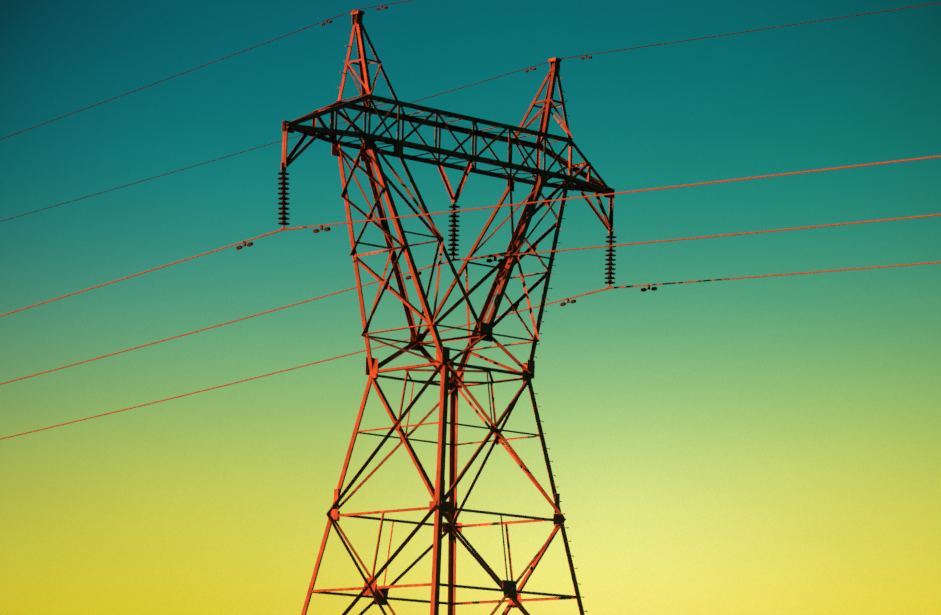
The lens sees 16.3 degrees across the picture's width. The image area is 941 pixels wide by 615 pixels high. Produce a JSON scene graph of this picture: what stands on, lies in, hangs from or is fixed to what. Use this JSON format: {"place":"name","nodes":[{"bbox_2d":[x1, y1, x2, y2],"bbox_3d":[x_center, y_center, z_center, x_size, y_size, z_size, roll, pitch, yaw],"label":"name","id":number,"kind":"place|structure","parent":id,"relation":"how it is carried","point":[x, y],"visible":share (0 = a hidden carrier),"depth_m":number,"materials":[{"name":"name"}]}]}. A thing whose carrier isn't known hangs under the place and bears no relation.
{"place":"outdoors","nodes":[
{"label":"outdoors","id":0,"kind":"place"},
{"bbox_2d":[0,0,940,614],"label":"sky","id":1,"kind":"structure","parent":0,"point":[771,445],"materials":[{"name":"teal"}]},
{"label":"ground","id":2,"kind":"structure","parent":0,"visible":0},
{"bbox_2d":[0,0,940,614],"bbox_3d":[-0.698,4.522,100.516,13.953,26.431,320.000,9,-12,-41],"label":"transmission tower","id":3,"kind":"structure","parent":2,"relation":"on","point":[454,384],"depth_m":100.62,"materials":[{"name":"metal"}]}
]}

